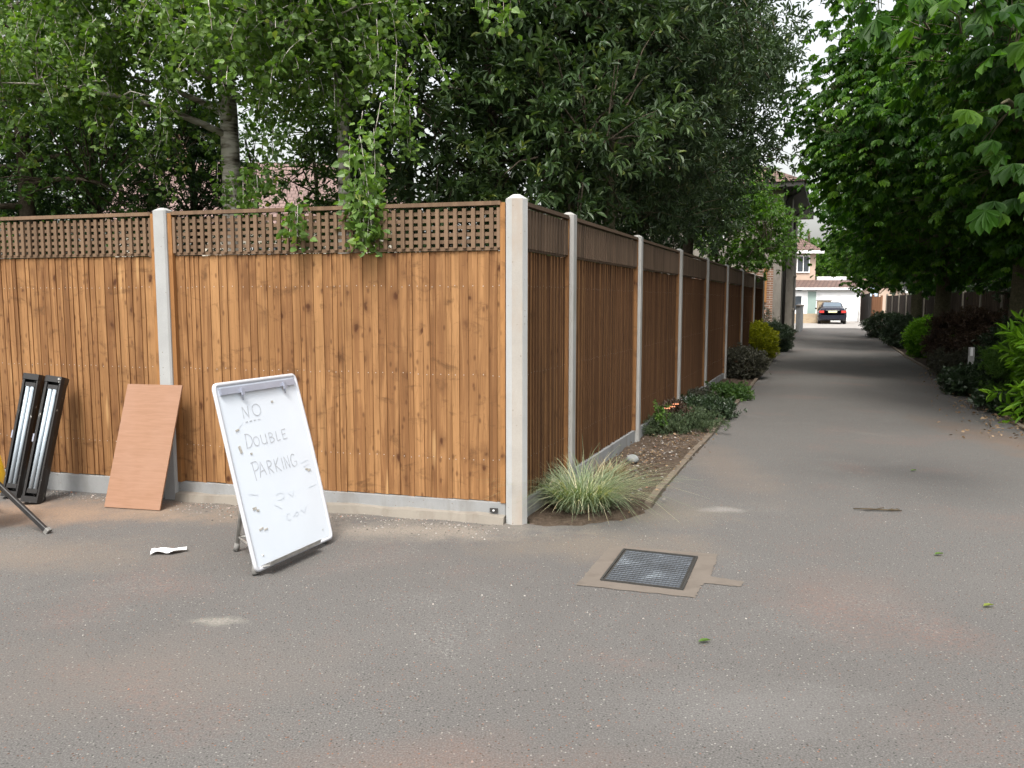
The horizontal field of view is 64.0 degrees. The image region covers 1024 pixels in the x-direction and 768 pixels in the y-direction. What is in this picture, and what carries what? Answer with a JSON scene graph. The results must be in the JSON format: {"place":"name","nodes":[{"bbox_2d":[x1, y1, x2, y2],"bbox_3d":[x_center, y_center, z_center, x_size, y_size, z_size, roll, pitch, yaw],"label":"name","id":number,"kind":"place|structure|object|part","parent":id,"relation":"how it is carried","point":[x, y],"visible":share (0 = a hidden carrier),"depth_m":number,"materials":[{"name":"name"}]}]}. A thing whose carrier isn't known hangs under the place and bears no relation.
{"place":"outdoors","nodes":[
{"label":"outdoors","id":0,"kind":"place"},
{"bbox_2d":[4,329,877,523],"bbox_3d":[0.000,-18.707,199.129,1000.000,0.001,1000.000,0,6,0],"label":"ground","id":1,"kind":"structure","parent":0,"point":[352,491],"depth_m":6.85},
{"bbox_2d":[0,99,80,258],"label":"cypress tree","id":2,"kind":"object","parent":1,"relation":"on","point":[6,161],"visible":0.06,"depth_m":11.34,"materials":[{"name":"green plant"}]},
{"bbox_2d":[1,46,190,258],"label":"cypress tree","id":3,"kind":"object","parent":1,"relation":"on","point":[57,199],"visible":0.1,"depth_m":11.49,"materials":[{"name":"green plant"}]},
{"bbox_2d":[0,108,217,257],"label":"background tree","id":4,"kind":"object","parent":1,"relation":"on","point":[73,252],"visible":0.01,"depth_m":32.07,"materials":[{"name":"green plant"}]},
{"bbox_2d":[0,0,278,258],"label":"broadleaf tree","id":5,"kind":"object","parent":1,"relation":"on","point":[28,183],"visible":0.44,"depth_m":10.21,"materials":[{"name":"green plant"}]},
{"bbox_2d":[104,87,277,256],"bbox_3d":[-4.618,-1.942,11.917,3.002,4.752,3.010,0,6,0],"label":"cypress tree","id":6,"kind":"object","parent":1,"relation":"on","point":[196,198],"visible":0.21,"depth_m":11.43,"materials":[{"name":"green plant"}]},
{"bbox_2d":[0,0,389,254],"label":"birch tree","id":7,"kind":"object","parent":1,"relation":"on","point":[54,25],"visible":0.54,"depth_m":8.15,"materials":[{"name":"green plant"}]},
{"bbox_2d":[103,136,405,256],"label":"pink roofed house","id":8,"kind":"structure","parent":1,"relation":"on","point":[292,195],"depth_m":27.89,"materials":[{"name":"tile"}]},
{"bbox_2d":[0,194,527,524],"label":"front fence","id":9,"kind":"object","parent":1,"relation":"on","point":[408,370],"visible":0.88,"depth_m":5.85,"materials":[{"name":"wood"}]},
{"bbox_2d":[216,84,398,254],"bbox_3d":[-3.115,-2.468,12.942,3.540,5.297,2.799,0,6,0],"label":"young tree","id":10,"kind":"object","parent":1,"relation":"on","point":[290,161],"visible":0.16,"depth_m":12.54,"materials":[{"name":"green plant"}]},
{"bbox_2d":[124,0,525,257],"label":"birch tree","id":11,"kind":"object","parent":1,"relation":"on","point":[241,30],"visible":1,"depth_m":6.29,"materials":[{"name":"green plant"}]},
{"bbox_2d":[277,2,677,267],"bbox_3d":[-0.533,-3.300,11.889,5.962,7.177,3.439,-1,6,-7],"label":"laurel tree","id":12,"kind":"object","parent":1,"relation":"on","point":[328,122],"visible":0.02,"depth_m":11.43,"materials":[{"name":"green plant"}]},
{"bbox_2d":[312,0,709,263],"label":"laurel tree","id":13,"kind":"object","parent":1,"relation":"on","point":[539,126],"visible":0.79,"depth_m":8.16,"materials":[{"name":"green plant"}]},
{"bbox_2d":[424,0,813,272],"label":"holm oak tree","id":14,"kind":"object","parent":1,"relation":"on","point":[697,46],"visible":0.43,"depth_m":10.52,"materials":[{"name":"green plant"}]},
{"bbox_2d":[527,202,764,516],"bbox_3d":[3.574,-1.023,14.384,0.114,2.234,19.108,2,6,21],"label":"lane fence","id":15,"kind":"object","parent":1,"relation":"on","point":[614,352],"visible":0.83,"depth_m":7.67,"materials":[{"name":"wood"}]},
{"bbox_2d":[573,0,826,277],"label":"holm oak tree","id":16,"kind":"object","parent":1,"relation":"on","point":[747,157],"visible":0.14,"depth_m":14.43,"materials":[{"name":"green plant"}]},
{"bbox_2d":[617,166,814,342],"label":"roughcast house","id":17,"kind":"structure","parent":1,"relation":"on","point":[784,294],"depth_m":28.63,"materials":[{"name":"grey concrete"}]},
{"bbox_2d":[695,265,774,321],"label":"brick garden wall","id":18,"kind":"structure","parent":1,"relation":"on","point":[768,294],"depth_m":26.80,"materials":[{"name":"brick"}]},
{"bbox_2d":[679,157,825,286],"bbox_3d":[6.217,-3.441,21.572,3.397,5.500,4.939,4,7,34],"label":"tree","id":19,"kind":"object","parent":1,"relation":"on","point":[761,244],"visible":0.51,"depth_m":20.61,"materials":[{"name":"green plant"}]},
{"bbox_2d":[798,224,902,286],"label":"background tree","id":20,"kind":"object","parent":1,"relation":"on","point":[815,242],"visible":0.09,"depth_m":75.18,"materials":[{"name":"green plant"}]},
{"bbox_2d":[871,294,880,316],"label":"gate post","id":21,"kind":"object","parent":1,"relation":"on","point":[876,304],"visible":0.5,"depth_m":42.35,"materials":[{"name":"brown brick"}]},
{"bbox_2d":[861,279,907,313],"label":"gabled outbuilding","id":22,"kind":"structure","parent":1,"relation":"on","point":[884,292],"depth_m":62.63,"materials":[{"name":"beige paint"}]},
{"bbox_2d":[790,122,1000,316],"bbox_3d":[12.462,-5.183,28.335,6.649,7.685,16.272,1,6,11],"label":"chestnut tree","id":23,"kind":"object","parent":1,"relation":"on","point":[879,280],"visible":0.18,"depth_m":27.10,"materials":[{"name":"green plant"}]},
{"bbox_2d":[885,289,1009,343],"bbox_3d":[13.765,-1.983,25.477,0.100,1.896,33.618,2,6,18],"label":"old fence","id":24,"kind":"object","parent":1,"relation":"on","point":[900,303],"visible":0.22,"depth_m":25.35,"materials":[{"name":"wood"}]},
{"bbox_2d":[889,248,1010,312],"bbox_3d":[15.334,-4.275,23.276,5.739,6.808,34.536,2,6,20],"label":"background tree","id":25,"kind":"object","parent":1,"relation":"on","point":[996,295],"visible":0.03,"depth_m":20.93,"materials":[{"name":"green plant"}]},
{"bbox_2d":[0,0,996,290],"label":"sky","id":26,"kind":"structure","parent":0,"point":[817,47],"materials":[{"name":"white"}]},
{"bbox_2d":[0,329,1023,767],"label":"driveway","id":27,"kind":"structure","parent":0,"point":[902,639],"depth_m":3.84,"materials":[{"name":"grey asphalt"}]},
{"bbox_2d":[0,373,44,497],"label":"lamp housing","id":28,"kind":"object","parent":27,"relation":"on","point":[28,407],"visible":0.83,"depth_m":6.31,"materials":[{"name":"black plastic"}]},
{"bbox_2d":[0,455,51,533],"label":"tripod stand","id":29,"kind":"object","parent":27,"relation":"on","point":[25,510],"visible":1,"depth_m":5.33,"materials":[{"name":"black metal"}]},
{"bbox_2d":[20,375,68,502],"bbox_3d":[-3.524,0.415,6.186,0.179,0.966,0.438,3,6,26],"label":"lamp housing","id":30,"kind":"object","parent":27,"relation":"on","point":[44,438],"visible":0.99,"depth_m":6.14,"materials":[{"name":"black metal"}]},
{"bbox_2d":[104,384,182,509],"bbox_3d":[-2.698,0.453,6.003,0.502,0.879,0.272,1,6,12],"label":"plywood sheet","id":31,"kind":"object","parent":27,"relation":"on","point":[141,458],"visible":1,"depth_m":6.00,"materials":[{"name":"brown wood"}]},
{"bbox_2d":[150,547,186,553],"bbox_3d":[-2.054,0.992,4.895,0.207,0.018,0.099,-1,6,-8],"label":"paper scrap","id":32,"kind":"object","parent":27,"relation":"on","point":[164,550],"visible":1,"depth_m":4.89,"materials":[{"name":"white paper"}]},
{"bbox_2d":[0,490,536,539],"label":"grit","id":33,"kind":"object","parent":27,"relation":"on","point":[432,523],"visible":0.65,"depth_m":5.63,"materials":[{"name":"gravel"}]},
{"bbox_2d":[212,373,332,574],"bbox_3d":[-1.434,0.492,4.807,0.508,1.055,0.721,2,6,22],"label":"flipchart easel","id":34,"kind":"object","parent":27,"relation":"on","point":[283,514],"visible":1,"depth_m":4.74,"materials":[{"name":"plastic"}]},
{"bbox_2d":[49,468,1018,767],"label":"grit","id":35,"kind":"object","parent":27,"relation":"on","point":[539,600],"visible":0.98,"depth_m":3.98,"materials":[{"name":"stone"}]},
{"bbox_2d":[576,546,743,597],"bbox_3d":[0.859,1.039,4.577,0.855,0.001,0.779,2,6,17],"label":"concrete surround","id":36,"kind":"object","parent":27,"relation":"on","point":[702,570],"visible":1,"depth_m":4.44,"materials":[{"name":"beige concrete"}]},
{"bbox_2d":[600,548,697,589],"bbox_3d":[0.782,1.035,4.603,0.444,0.015,0.585,2,6,20],"label":"manhole cover","id":37,"kind":"object","parent":36,"relation":"on","point":[653,569],"visible":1,"depth_m":4.57,"materials":[{"name":"metal"}]},
{"bbox_2d":[644,352,776,507],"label":"edging kerb","id":38,"kind":"structure","parent":27,"relation":"on","point":[678,469],"depth_m":7.45,"materials":[{"name":"concrete"}]},
{"bbox_2d":[795,305,803,331],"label":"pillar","id":39,"kind":"structure","parent":27,"relation":"on","point":[799,319],"depth_m":39.16,"materials":[{"name":"concrete"}]},
{"bbox_2d":[853,507,901,510],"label":"twig","id":40,"kind":"object","parent":27,"relation":"on","point":[896,509],"visible":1,"depth_m":5.87,"materials":[{"name":"wood"}]},
{"bbox_2d":[870,331,1023,430],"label":"edging kerb","id":41,"kind":"structure","parent":27,"relation":"on","point":[1020,425],"depth_m":18.23,"materials":[{"name":"concrete"}]},
{"bbox_2d":[527,332,796,525],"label":"flower bed soil","id":42,"kind":"structure","parent":0,"point":[543,516],"depth_m":7.03,"materials":[{"name":"brown soil"}]},
{"bbox_2d":[473,439,714,522],"bbox_3d":[0.542,0.706,5.897,1.819,0.383,1.857,4,7,36],"label":"grass tuft","id":43,"kind":"object","parent":42,"relation":"on","point":[575,495],"visible":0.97,"depth_m":5.86,"materials":[{"name":"green plant"}]},
{"bbox_2d":[589,457,638,479],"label":"dry grass","id":44,"kind":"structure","parent":42,"relation":"on","point":[611,469],"depth_m":6.95,"materials":[{"name":"beige plant"}]},
{"bbox_2d":[626,454,638,462],"bbox_3d":[1.098,0.682,7.472,0.111,0.087,0.102,-3,7,-30],"label":"round stone","id":45,"kind":"object","parent":42,"relation":"on","point":[630,458],"visible":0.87,"depth_m":7.44,"materials":[{"name":"grey stone"}]},
{"bbox_2d":[554,431,716,520],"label":"leaf litter","id":46,"kind":"object","parent":42,"relation":"on","point":[674,443],"visible":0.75,"depth_m":7.82,"materials":[{"name":"brown plant"}]},
{"bbox_2d":[605,431,700,511],"bbox_3d":[1.307,0.679,7.815,0.945,0.013,4.349,2,6,21],"label":"grit","id":47,"kind":"object","parent":42,"relation":"on","point":[654,461],"visible":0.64,"depth_m":7.73,"materials":[{"name":"stone"}]},
{"bbox_2d":[642,414,687,436],"bbox_3d":[1.604,0.496,9.316,0.822,0.323,0.957,4,7,32],"label":"spreading juniper","id":48,"kind":"object","parent":42,"relation":"on","point":[654,427],"visible":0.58,"depth_m":9.11,"materials":[{"name":"green plant"}]},
{"bbox_2d":[652,399,677,432],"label":"rose bush","id":49,"kind":"object","parent":42,"relation":"on","point":[658,412],"visible":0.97,"depth_m":9.14,"materials":[{"name":"green plant"}]},
{"bbox_2d":[658,396,694,418],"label":"bed plant","id":50,"kind":"object","parent":42,"relation":"on","point":[680,406],"visible":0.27,"depth_m":9.71,"materials":[{"name":"orange plant"}]},
{"bbox_2d":[651,399,730,435],"bbox_3d":[2.032,0.403,9.871,1.120,0.372,1.991,0,6,0],"label":"juniper","id":51,"kind":"object","parent":42,"relation":"on","point":[702,420],"visible":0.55,"depth_m":9.38,"materials":[{"name":"green plant"}]},
{"bbox_2d":[688,386,723,398],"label":"bed plant","id":52,"kind":"object","parent":42,"relation":"on","point":[695,390],"visible":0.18,"depth_m":11.92,"materials":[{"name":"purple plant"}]},
{"bbox_2d":[680,390,747,419],"bbox_3d":[2.537,0.301,10.680,0.967,0.448,1.493,-3,6,-27],"label":"creeping plant","id":53,"kind":"object","parent":42,"relation":"on","point":[725,407],"visible":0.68,"depth_m":10.43,"materials":[{"name":"green plant"}]},
{"bbox_2d":[704,380,754,401],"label":"bed plant","id":54,"kind":"object","parent":42,"relation":"on","point":[727,389],"visible":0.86,"depth_m":12.38,"materials":[{"name":"green plant"}]},
{"bbox_2d":[726,342,773,378],"bbox_3d":[4.487,-0.425,15.915,1.176,0.800,1.127,3,7,29],"label":"dark shrub","id":55,"kind":"object","parent":42,"relation":"on","point":[741,356],"visible":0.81,"depth_m":15.62,"materials":[{"name":"green plant"}]},
{"bbox_2d":[748,318,780,358],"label":"golden shrub","id":56,"kind":"object","parent":42,"relation":"on","point":[765,336],"visible":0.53,"depth_m":20.05,"materials":[{"name":"yellow plant"}]},
{"bbox_2d":[764,305,779,322],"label":"bare shrub","id":57,"kind":"object","parent":42,"relation":"on","point":[767,318],"visible":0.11,"depth_m":25.98,"materials":[{"name":"brown plant"}]},
{"bbox_2d":[763,319,796,351],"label":"dark shrub","id":58,"kind":"object","parent":42,"relation":"on","point":[786,332],"visible":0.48,"depth_m":24.01,"materials":[{"name":"green plant"}]},
{"bbox_2d":[803,328,859,328],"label":"pavement","id":59,"kind":"structure","parent":0,"point":[831,328],"depth_m":44.33,"materials":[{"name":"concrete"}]},
{"bbox_2d":[794,321,883,328],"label":"forecourt","id":60,"kind":"structure","parent":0,"point":[834,325],"depth_m":49.85,"materials":[{"name":"grey concrete"}]},
{"bbox_2d":[795,300,831,322],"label":"brick wall","id":61,"kind":"structure","parent":60,"relation":"on","point":[809,318],"depth_m":55.11,"materials":[{"name":"brick"}]},
{"bbox_2d":[795,237,861,321],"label":"peach house","id":62,"kind":"structure","parent":60,"relation":"on","point":[810,291],"depth_m":57.86,"materials":[{"name":"white paint"}]},
{"bbox_2d":[795,293,803,313],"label":"window","id":63,"kind":"structure","parent":62,"relation":"in","point":[799,297],"depth_m":57.75,"materials":[{"name":"white paint"}]},
{"bbox_2d":[796,255,809,272],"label":"window","id":64,"kind":"structure","parent":62,"relation":"in","point":[802,267],"depth_m":59.41,"materials":[{"name":"white paint"}]},
{"bbox_2d":[806,290,817,313],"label":"front door","id":65,"kind":"structure","parent":62,"relation":"in","point":[811,297],"depth_m":57.81,"materials":[{"name":"teal paint"}]},
{"bbox_2d":[819,293,857,320],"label":"garage door","id":66,"kind":"structure","parent":62,"relation":"in","point":[850,300],"depth_m":57.76,"materials":[{"name":"white paint"}]},
{"bbox_2d":[815,302,846,323],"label":"parked car","id":67,"kind":"object","parent":60,"relation":"on","point":[831,311],"visible":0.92,"depth_m":52.84,"materials":[{"name":"paint"}]},
{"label":"rear window","id":68,"kind":"part","parent":67,"relation":"part of","materials":[{"name":"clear glass"}]},
{"bbox_2d":[860,293,878,320],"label":"side fence","id":69,"kind":"object","parent":60,"relation":"on","point":[866,302],"visible":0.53,"depth_m":58.53,"materials":[{"name":"wood"}]},
{"bbox_2d":[860,295,882,310],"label":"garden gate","id":70,"kind":"structure","parent":60,"relation":"on","point":[881,302],"depth_m":60.15,"materials":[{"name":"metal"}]},
{"bbox_2d":[885,338,1023,423],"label":"bed soil","id":71,"kind":"structure","parent":0,"point":[921,360],"depth_m":21.09,"materials":[{"name":"brown soil"}]},
{"bbox_2d":[858,310,899,337],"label":"dark shrub","id":72,"kind":"object","parent":71,"relation":"on","point":[872,325],"visible":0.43,"depth_m":33.36,"materials":[{"name":"green plant"}]},
{"bbox_2d":[773,0,1023,363],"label":"chestnut tree","id":73,"kind":"object","parent":71,"relation":"on","point":[873,133],"visible":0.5,"depth_m":15.37,"materials":[{"name":"green plant"}]},
{"bbox_2d":[877,311,925,347],"bbox_3d":[12.762,-1.661,25.931,2.028,1.321,3.148,0,6,0],"label":"dark shrub","id":74,"kind":"object","parent":71,"relation":"on","point":[891,327],"visible":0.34,"depth_m":26.10,"materials":[{"name":"green plant"}]},
{"bbox_2d":[900,314,953,357],"bbox_3d":[10.998,-1.213,21.617,1.362,1.295,1.493,0,6,0],"label":"lime shrub","id":75,"kind":"object","parent":71,"relation":"on","point":[916,329],"visible":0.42,"depth_m":21.46,"materials":[{"name":"green plant"}]},
{"bbox_2d":[838,0,1023,331],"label":"chestnut tree","id":76,"kind":"object","parent":71,"relation":"on","point":[994,134],"visible":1,"depth_m":9.65,"materials":[{"name":"green plant"}]},
{"bbox_2d":[921,346,975,374],"bbox_3d":[8.754,-0.384,15.983,1.162,0.707,2.670,0,6,0],"label":"bed plant","id":77,"kind":"object","parent":71,"relation":"on","point":[939,360],"visible":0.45,"depth_m":16.04,"materials":[{"name":"green plant"}]},
{"bbox_2d":[904,366,1023,445],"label":"leaf litter","id":78,"kind":"object","parent":71,"relation":"on","point":[996,415],"visible":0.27,"depth_m":10.27,"materials":[{"name":"brown plant"}]},
{"bbox_2d":[920,304,1008,356],"bbox_3d":[9.590,-0.893,17.059,1.851,1.572,2.351,0,6,0],"label":"copper shrub","id":79,"kind":"object","parent":71,"relation":"on","point":[964,326],"visible":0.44,"depth_m":16.72,"materials":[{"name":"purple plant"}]},
{"bbox_2d":[968,347,974,364],"bbox_3d":[7.638,-0.240,13.643,0.095,0.750,0.025,2,6,20],"label":"marker post","id":80,"kind":"object","parent":71,"relation":"on","point":[971,354],"visible":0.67,"depth_m":13.61,"materials":[{"name":"white paint"}]},
{"bbox_2d":[934,361,1015,395],"bbox_3d":[7.395,-0.041,13.059,1.174,0.690,1.497,0,6,0],"label":"ground ivy","id":81,"kind":"object","parent":71,"relation":"on","point":[959,380],"visible":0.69,"depth_m":12.85,"materials":[{"name":"green plant"}]},
{"bbox_2d":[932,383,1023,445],"bbox_3d":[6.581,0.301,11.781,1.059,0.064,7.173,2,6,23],"label":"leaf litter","id":82,"kind":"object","parent":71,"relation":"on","point":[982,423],"visible":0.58,"depth_m":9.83,"materials":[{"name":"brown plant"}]},
{"bbox_2d":[967,388,1023,417],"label":"ground ivy","id":83,"kind":"object","parent":71,"relation":"on","point":[977,398],"visible":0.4,"depth_m":11.04,"materials":[{"name":"green plant"}]},
{"bbox_2d":[971,311,1023,362],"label":"background shrub","id":84,"kind":"object","parent":71,"relation":"on","point":[986,340],"visible":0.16,"depth_m":14.01,"materials":[{"name":"green plant"}]},
{"bbox_2d":[974,328,1023,392],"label":"feathery conifer","id":85,"kind":"object","parent":71,"relation":"on","point":[992,360],"visible":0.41,"depth_m":12.39,"materials":[{"name":"green plant"}]},
{"bbox_2d":[978,308,1023,423],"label":"rhododendron","id":86,"kind":"object","parent":71,"relation":"on","point":[1016,334],"visible":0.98,"depth_m":10.28,"materials":[{"name":"green plant"}]}
]}

